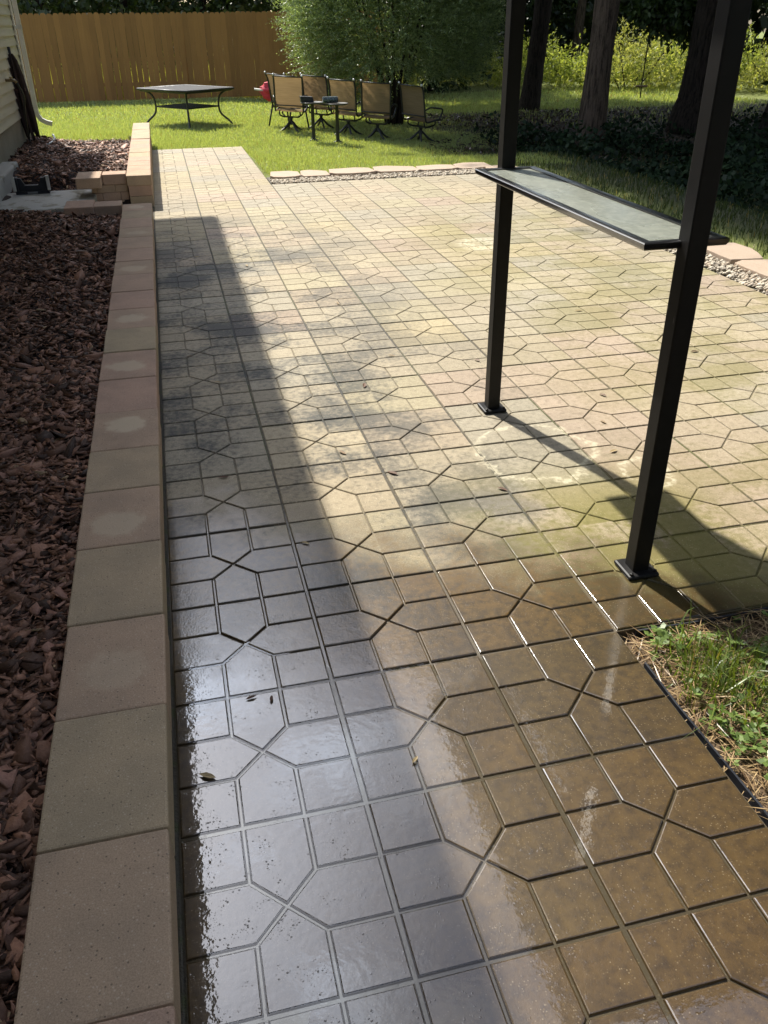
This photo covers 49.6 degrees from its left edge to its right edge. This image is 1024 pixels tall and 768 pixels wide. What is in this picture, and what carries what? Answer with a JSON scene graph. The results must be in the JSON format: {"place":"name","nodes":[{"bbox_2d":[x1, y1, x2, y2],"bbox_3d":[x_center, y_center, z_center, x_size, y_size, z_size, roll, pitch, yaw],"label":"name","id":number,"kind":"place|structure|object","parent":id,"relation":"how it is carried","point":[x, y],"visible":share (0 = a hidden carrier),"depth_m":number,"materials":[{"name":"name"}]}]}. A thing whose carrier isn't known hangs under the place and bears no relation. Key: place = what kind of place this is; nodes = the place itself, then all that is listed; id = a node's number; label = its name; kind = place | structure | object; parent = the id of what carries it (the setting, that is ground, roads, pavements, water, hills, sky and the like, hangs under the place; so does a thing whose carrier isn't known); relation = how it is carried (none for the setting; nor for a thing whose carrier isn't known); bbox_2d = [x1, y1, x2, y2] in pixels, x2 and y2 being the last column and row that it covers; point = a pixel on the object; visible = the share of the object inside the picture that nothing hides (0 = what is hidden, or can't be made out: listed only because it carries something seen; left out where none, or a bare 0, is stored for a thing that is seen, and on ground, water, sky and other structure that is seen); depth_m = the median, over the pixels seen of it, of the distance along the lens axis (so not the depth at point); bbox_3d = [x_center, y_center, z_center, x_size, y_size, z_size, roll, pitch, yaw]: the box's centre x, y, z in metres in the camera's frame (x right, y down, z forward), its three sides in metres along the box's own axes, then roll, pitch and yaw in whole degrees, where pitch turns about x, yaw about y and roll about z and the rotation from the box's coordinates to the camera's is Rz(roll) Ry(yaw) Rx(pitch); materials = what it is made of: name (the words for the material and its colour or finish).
{"place":"outdoors","nodes":[
{"label":"outdoors","id":0,"kind":"place"},
{"bbox_2d":[0,189,97,212],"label":"entry path","id":1,"kind":"structure","parent":0,"point":[52,201],"depth_m":8.34,"materials":[{"name":"concrete"}]},
{"bbox_2d":[10,175,50,194],"bbox_3d":[-3.654,-3.397,8.623,0.368,0.178,0.110,-8,31,-12],"label":"boot scraper","id":2,"kind":"object","parent":1,"relation":"on","point":[20,187],"visible":1,"depth_m":8.61,"materials":[{"name":"black plastic"}]},
{"bbox_2d":[29,31,767,812],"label":"ground","id":3,"kind":"structure","parent":0,"point":[758,95],"depth_m":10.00,"materials":[{"name":"green plant"}]},
{"bbox_2d":[0,161,18,202],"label":"concrete step","id":4,"kind":"object","parent":3,"relation":"on","point":[7,169],"visible":0.35,"depth_m":8.83,"materials":[{"name":"grey concrete"}]},
{"bbox_2d":[0,0,52,163],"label":"house","id":5,"kind":"structure","parent":3,"relation":"on","point":[13,137],"depth_m":10.71,"materials":[{"name":"plastic"}]},
{"bbox_2d":[17,82,55,144],"bbox_3d":[-4.644,-5.266,10.987,0.261,0.804,1.224,-1,31,0],"label":"garden hose","id":6,"kind":"object","parent":5,"relation":"attached to","point":[25,117],"visible":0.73,"depth_m":10.77,"materials":[{"name":"black rubber"}]},
{"bbox_2d":[0,135,130,1023],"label":"mulch","id":7,"kind":"object","parent":3,"relation":"on","point":[59,452],"visible":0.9,"depth_m":3.11,"materials":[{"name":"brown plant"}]},
{"bbox_2d":[7,47,40,140],"bbox_3d":[-4.775,-5.469,10.972,0.205,1.181,0.248,-12,34,-9],"label":"closed umbrella","id":8,"kind":"object","parent":7,"relation":"on","point":[16,72],"visible":0.69,"depth_m":10.93,"materials":[{"name":"brown fabric"}]},
{"bbox_2d":[10,0,124,70],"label":"woodland tree","id":9,"kind":"object","parent":3,"relation":"on","point":[39,7],"visible":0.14,"depth_m":26.45,"materials":[{"name":"green plant"}]},
{"bbox_2d":[64,200,122,215],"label":"wing wall","id":10,"kind":"structure","parent":3,"relation":"on","point":[79,207],"depth_m":7.26,"materials":[{"name":"concrete"}]},
{"bbox_2d":[14,203,180,1023],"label":"retaining wall","id":11,"kind":"structure","parent":3,"relation":"on","point":[101,941],"depth_m":1.84,"materials":[{"name":"concrete"}]},
{"bbox_2d":[75,170,129,201],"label":"wing wall","id":12,"kind":"structure","parent":3,"relation":"on","point":[108,185],"depth_m":8.62,"materials":[{"name":"concrete"}]},
{"bbox_2d":[46,0,186,72],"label":"woodland tree","id":13,"kind":"object","parent":3,"relation":"on","point":[118,3],"visible":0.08,"depth_m":27.78,"materials":[{"name":"green plant"}]},
{"bbox_2d":[126,123,154,206],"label":"retaining wall","id":14,"kind":"structure","parent":3,"relation":"on","point":[139,179],"depth_m":9.18,"materials":[{"name":"concrete"}]},
{"bbox_2d":[136,84,233,128],"bbox_3d":[-4.133,-8.507,17.449,1.641,0.728,1.272,23,38,34],"label":"patio table","id":15,"kind":"object","parent":3,"relation":"on","point":[185,89],"visible":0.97,"depth_m":17.18,"materials":[{"name":"black glass"}]},
{"bbox_2d":[116,0,268,67],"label":"woodland tree","id":16,"kind":"object","parent":3,"relation":"on","point":[202,6],"visible":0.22,"depth_m":27.60,"materials":[{"name":"green plant"}]},
{"bbox_2d":[13,11,385,102],"bbox_3d":[-10.894,-11.877,21.980,23.118,2.231,0.155,-8,31,-12],"label":"wooden fence","id":17,"kind":"object","parent":3,"relation":"on","point":[239,37],"visible":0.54,"depth_m":22.80,"materials":[{"name":"brown wood"}]},
{"bbox_2d":[216,0,303,12],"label":"woodland tree","id":18,"kind":"object","parent":3,"relation":"on","point":[267,7],"visible":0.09,"depth_m":29.39,"materials":[{"name":"green plant"}]},
{"bbox_2d":[264,71,309,128],"bbox_3d":[-1.968,-8.374,16.909,0.690,1.054,0.670,25,39,34],"label":"sling chair","id":19,"kind":"object","parent":3,"relation":"on","point":[269,79],"visible":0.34,"depth_m":16.82,"materials":[{"name":"beige fabric"}]},
{"bbox_2d":[254,82,270,101],"bbox_3d":[-1.969,-8.621,17.132,1.400,0.396,0.398,3,30,-9],"label":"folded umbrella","id":20,"kind":"object","parent":19,"relation":"on","point":[264,91],"visible":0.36,"depth_m":17.00,"materials":[{"name":"red fabric"}]},
{"bbox_2d":[272,73,307,131],"bbox_3d":[-1.831,-8.005,16.280,0.690,1.052,0.670,4,31,2],"label":"sling chair","id":21,"kind":"object","parent":3,"relation":"on","point":[287,92],"visible":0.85,"depth_m":16.04,"materials":[{"name":"beige fabric"}]},
{"bbox_2d":[300,101,322,140],"bbox_3d":[-1.290,-7.081,15.106,0.420,0.667,0.420,-8,31,-12],"label":"side table","id":22,"kind":"object","parent":3,"relation":"on","point":[311,104],"visible":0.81,"depth_m":15.04,"materials":[{"name":"brown metal"}]},
{"bbox_2d":[299,96,313,101],"bbox_3d":[-1.386,-7.408,14.907,0.238,0.100,0.145,-8,31,-12],"label":"storage box","id":23,"kind":"object","parent":22,"relation":"on","point":[306,98],"visible":1,"depth_m":14.85,"materials":[{"name":"black plastic"}]},
{"bbox_2d":[300,73,334,127],"bbox_3d":[-1.315,-8.444,17.100,0.690,1.052,0.670,14,34,18],"label":"sling chair","id":24,"kind":"object","parent":3,"relation":"on","point":[315,88],"visible":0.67,"depth_m":16.84,"materials":[{"name":"beige fabric"}]},
{"bbox_2d":[325,102,347,143],"bbox_3d":[-0.844,-7.019,15.030,0.420,0.677,0.420,-8,31,-12],"label":"side table","id":25,"kind":"object","parent":3,"relation":"on","point":[336,105],"visible":0.92,"depth_m":14.95,"materials":[{"name":"brown metal"}]},
{"bbox_2d":[322,96,337,102],"bbox_3d":[-0.957,-7.344,14.807,0.276,0.110,0.110,-8,31,-12],"label":"canister","id":26,"kind":"object","parent":25,"relation":"on","point":[329,99],"visible":1,"depth_m":14.77,"materials":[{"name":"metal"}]},
{"bbox_2d":[327,76,364,135],"bbox_3d":[-0.711,-7.905,16.216,0.690,1.052,0.670,15,34,19],"label":"sling chair","id":27,"kind":"object","parent":3,"relation":"on","point":[344,90],"visible":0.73,"depth_m":15.96,"materials":[{"name":"beige fabric"}]},
{"bbox_2d":[360,79,397,139],"bbox_3d":[-0.120,-7.672,15.864,0.690,1.052,0.670,7,31,7],"label":"sling chair","id":28,"kind":"object","parent":3,"relation":"on","point":[376,98],"visible":0.97,"depth_m":15.63,"materials":[{"name":"beige fabric"}]},
{"bbox_2d":[269,0,506,125],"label":"shrub","id":29,"kind":"object","parent":3,"relation":"on","point":[330,50],"visible":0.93,"depth_m":17.06,"materials":[{"name":"green plant"}]},
{"bbox_2d":[12,0,767,71],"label":"woods","id":30,"kind":"object","parent":3,"relation":"on","point":[757,27],"visible":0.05,"depth_m":35.87,"materials":[{"name":"green plant"}]},
{"bbox_2d":[384,3,398,103],"bbox_3d":[0.163,-15.587,18.499,8.353,12.413,15.531,1,31,2],"label":"shade tree","id":31,"kind":"object","parent":3,"relation":"on","point":[396,75],"visible":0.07,"depth_m":21.48,"materials":[{"name":"brown plant"}]},
{"bbox_2d":[398,81,442,143],"bbox_3d":[0.680,-7.584,15.791,0.690,1.052,0.670,27,40,34],"label":"sling chair","id":32,"kind":"object","parent":3,"relation":"on","point":[413,102],"visible":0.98,"depth_m":15.62,"materials":[{"name":"beige fabric"}]},
{"bbox_2d":[357,0,505,92],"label":"woodland tree","id":33,"kind":"object","parent":3,"relation":"on","point":[437,88],"visible":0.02,"depth_m":27.64,"materials":[{"name":"green plant"}]},
{"bbox_2d":[416,164,457,171],"bbox_3d":[0.668,-4.453,10.797,0.521,0.056,0.434,-8,30,-11],"label":"edging stone","id":34,"kind":"object","parent":3,"relation":"on","point":[441,167],"visible":0.67,"depth_m":10.71,"materials":[{"name":"beige stone"}]},
{"bbox_2d":[418,55,502,86],"bbox_3d":[3.127,-15.909,30.190,5.114,1.865,3.972,-8,31,-12],"label":"wild bush","id":35,"kind":"object","parent":3,"relation":"on","point":[470,84],"visible":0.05,"depth_m":29.79,"materials":[{"name":"green plant"}]},
{"bbox_2d":[266,168,767,295],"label":"gravel","id":36,"kind":"structure","parent":3,"relation":"on","point":[715,264],"depth_m":9.98,"materials":[{"name":"grey gravel"}]},
{"bbox_2d":[270,171,300,178],"bbox_3d":[-1.242,-4.199,10.393,0.375,0.056,0.444,-6,32,-10],"label":"edging stone","id":37,"kind":"object","parent":36,"relation":"on","point":[282,174],"visible":0.79,"depth_m":10.33,"materials":[{"name":"beige stone"}]},
{"bbox_2d":[300,170,329,177],"bbox_3d":[-0.879,-4.251,10.486,0.360,0.056,0.450,-5,32,-10],"label":"edging stone","id":38,"kind":"object","parent":36,"relation":"on","point":[311,173],"visible":0.69,"depth_m":10.42,"materials":[{"name":"beige stone"}]},
{"bbox_2d":[329,167,375,175],"bbox_3d":[-0.422,-4.314,10.564,0.582,0.056,0.452,-8,31,-13],"label":"edging stone","id":39,"kind":"object","parent":36,"relation":"on","point":[353,171],"visible":0.75,"depth_m":10.47,"materials":[{"name":"beige stone"}]},
{"bbox_2d":[373,166,419,173],"bbox_3d":[0.137,-4.395,10.698,0.583,0.056,0.435,-7,32,-12],"label":"edging stone","id":40,"kind":"object","parent":36,"relation":"on","point":[389,169],"visible":0.66,"depth_m":10.60,"materials":[{"name":"beige stone"}]},
{"bbox_2d":[453,162,490,169],"bbox_3d":[1.142,-4.523,10.903,0.462,0.056,0.452,-9,32,-11],"label":"edging stone","id":41,"kind":"object","parent":36,"relation":"on","point":[471,165],"visible":0.6,"depth_m":10.85,"materials":[{"name":"beige stone"}]},
{"bbox_2d":[485,165,516,167],"bbox_3d":[1.575,-4.377,10.639,0.545,0.056,0.391,21,36,32],"label":"edging stone","id":42,"kind":"object","parent":36,"relation":"on","point":[494,166],"visible":0.13,"depth_m":10.71,"materials":[{"name":"beige stone"}]},
{"bbox_2d":[734,259,767,279],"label":"edging stone","id":43,"kind":"object","parent":36,"relation":"on","point":[759,267],"visible":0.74,"depth_m":6.33,"materials":[{"name":"beige stone"}]},
{"bbox_2d":[459,23,580,88],"bbox_3d":[4.823,-15.772,28.972,4.740,2.446,4.123,-21,36,-30],"label":"wild bush","id":44,"kind":"object","parent":3,"relation":"on","point":[524,61],"visible":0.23,"depth_m":28.68,"materials":[{"name":"green plant"}]},
{"bbox_2d":[519,0,552,110],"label":"shade tree","id":45,"kind":"object","parent":3,"relation":"on","point":[530,98],"visible":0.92,"depth_m":21.71,"materials":[{"name":"brown plant"}]},
{"bbox_2d":[492,0,585,64],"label":"woodland tree","id":46,"kind":"object","parent":3,"relation":"on","point":[530,19],"visible":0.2,"depth_m":35.26,"materials":[{"name":"green plant"}]},
{"bbox_2d":[372,104,767,164],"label":"ground cover plants","id":47,"kind":"object","parent":3,"relation":"on","point":[615,113],"visible":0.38,"depth_m":19.69,"materials":[{"name":"green plant"}]},
{"bbox_2d":[570,0,586,65],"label":"shade tree","id":48,"kind":"object","parent":3,"relation":"on","point":[579,19],"visible":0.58,"depth_m":33.90,"materials":[{"name":"brown plant"}]},
{"bbox_2d":[500,34,661,88],"bbox_3d":[6.685,-14.979,28.177,5.488,2.200,3.970,2,31,4],"label":"wild bush","id":49,"kind":"object","parent":3,"relation":"on","point":[565,63],"visible":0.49,"depth_m":27.73,"materials":[{"name":"green plant"}]},
{"bbox_2d":[554,0,638,62],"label":"woodland tree","id":50,"kind":"object","parent":3,"relation":"on","point":[590,7],"visible":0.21,"depth_m":35.14,"materials":[{"name":"green plant"}]},
{"bbox_2d":[575,0,619,151],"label":"shade tree","id":51,"kind":"object","parent":3,"relation":"on","point":[594,102],"visible":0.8,"depth_m":14.63,"materials":[{"name":"brown plant"}]},
{"bbox_2d":[545,17,687,91],"bbox_3d":[8.247,-14.623,27.244,5.610,3.039,4.328,11,32,19],"label":"wild bush","id":52,"kind":"object","parent":3,"relation":"on","point":[635,56],"visible":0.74,"depth_m":26.89,"materials":[{"name":"green plant"}]},
{"bbox_2d":[552,31,687,88],"bbox_3d":[9.259,-15.179,28.487,5.042,2.491,5.599,20,36,30],"label":"wild bush","id":53,"kind":"object","parent":3,"relation":"on","point":[654,69],"visible":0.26,"depth_m":28.00,"materials":[{"name":"green plant"}]},
{"bbox_2d":[474,103,767,216],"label":"ivy","id":54,"kind":"object","parent":3,"relation":"on","point":[751,157],"visible":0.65,"depth_m":13.44,"materials":[{"name":"green plant"}]},
{"bbox_2d":[618,0,696,58],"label":"tree foliage","id":55,"kind":"object","parent":3,"relation":"on","point":[676,15],"visible":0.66,"depth_m":17.78,"materials":[{"name":"green plant"}]},
{"bbox_2d":[656,24,672,69],"bbox_3d":[11.197,-18.346,22.785,10.279,12.427,17.314,-16,34,-25],"label":"shade tree","id":56,"kind":"object","parent":3,"relation":"on","point":[664,41],"visible":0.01,"depth_m":33.51,"materials":[{"name":"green plant"}]},
{"bbox_2d":[664,0,717,134],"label":"shade tree","id":57,"kind":"object","parent":3,"relation":"on","point":[685,111],"visible":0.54,"depth_m":17.12,"materials":[{"name":"brown plant"}]},
{"bbox_2d":[636,28,650,97],"bbox_3d":[7.122,-14.970,21.232,0.340,7.900,0.330,-8,31,-12],"label":"rope swing","id":58,"kind":"object","parent":57,"relation":"hanging from","point":[641,85],"visible":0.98,"depth_m":22.95,"materials":[{"name":"brown fabric"}]},
{"bbox_2d":[623,605,767,818],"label":"pine straw","id":59,"kind":"object","parent":3,"relation":"on","point":[679,690],"visible":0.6,"depth_m":2.41,"materials":[{"name":"beige plant"}]},
{"bbox_2d":[630,22,767,91],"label":"wild bush","id":60,"kind":"object","parent":3,"relation":"on","point":[750,55],"visible":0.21,"depth_m":26.65,"materials":[{"name":"green plant"}]},
{"bbox_2d":[634,607,767,638],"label":"lawn edging","id":61,"kind":"object","parent":3,"relation":"on","point":[640,635],"visible":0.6,"depth_m":2.68,"materials":[{"name":"black plastic"}]},
{"bbox_2d":[640,602,767,758],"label":"weed grass","id":62,"kind":"structure","parent":3,"relation":"on","point":[717,669],"depth_m":2.43,"materials":[{"name":"green plant"}]},
{"bbox_2d":[644,610,767,779],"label":"clover","id":63,"kind":"object","parent":3,"relation":"on","point":[736,736],"visible":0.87,"depth_m":2.34,"materials":[{"name":"green plant"}]},
{"bbox_2d":[644,662,767,827],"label":"lawn edging","id":64,"kind":"object","parent":3,"relation":"on","point":[738,783],"visible":0.53,"depth_m":2.18,"materials":[{"name":"black plastic"}]},
{"bbox_2d":[678,0,767,67],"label":"woodland tree","id":65,"kind":"object","parent":3,"relation":"on","point":[759,13],"visible":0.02,"depth_m":34.01,"materials":[{"name":"green plant"}]},
{"bbox_2d":[707,243,762,263],"bbox_3d":[2.843,-2.112,6.793,0.391,0.056,0.551,-4,32,-8],"label":"edging stone","id":66,"kind":"object","parent":3,"relation":"on","point":[731,253],"visible":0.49,"depth_m":6.71,"materials":[{"name":"beige stone"}]},
{"bbox_2d":[736,38,767,93],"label":"wild bush","id":67,"kind":"object","parent":3,"relation":"on","point":[753,79],"visible":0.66,"depth_m":26.33,"materials":[{"name":"green plant"}]},
{"bbox_2d":[754,104,767,140],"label":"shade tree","id":68,"kind":"object","parent":3,"relation":"on","point":[764,124],"visible":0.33,"depth_m":15.78,"materials":[{"name":"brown plant"}]},
{"bbox_2d":[152,146,767,1023],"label":"patio","id":69,"kind":"structure","parent":0,"point":[556,822],"depth_m":2.75,"materials":[{"name":"beige concrete"}]},
{"bbox_2d":[152,207,187,1023],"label":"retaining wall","id":70,"kind":"structure","parent":69,"relation":"on","point":[181,952],"depth_m":2.13,"materials":[{"name":"beige concrete"}]},
{"bbox_2d":[199,772,215,777],"bbox_3d":[-0.453,0.674,2.128,0.050,0.004,0.016,7,31,12],"label":"fallen leaf","id":71,"kind":"object","parent":69,"relation":"on","point":[207,774],"visible":1,"depth_m":2.13,"materials":[{"name":"brown plant"}]},
{"bbox_2d":[475,0,752,580],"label":"grill gazebo","id":72,"kind":"object","parent":69,"relation":"on","point":[690,236],"visible":1,"depth_m":2.62,"materials":[{"name":"black paint"}]},
{"bbox_2d":[159,0,765,31],"label":"sky","id":73,"kind":"structure","parent":0,"point":[750,21],"materials":[{"name":"white"}]}
]}

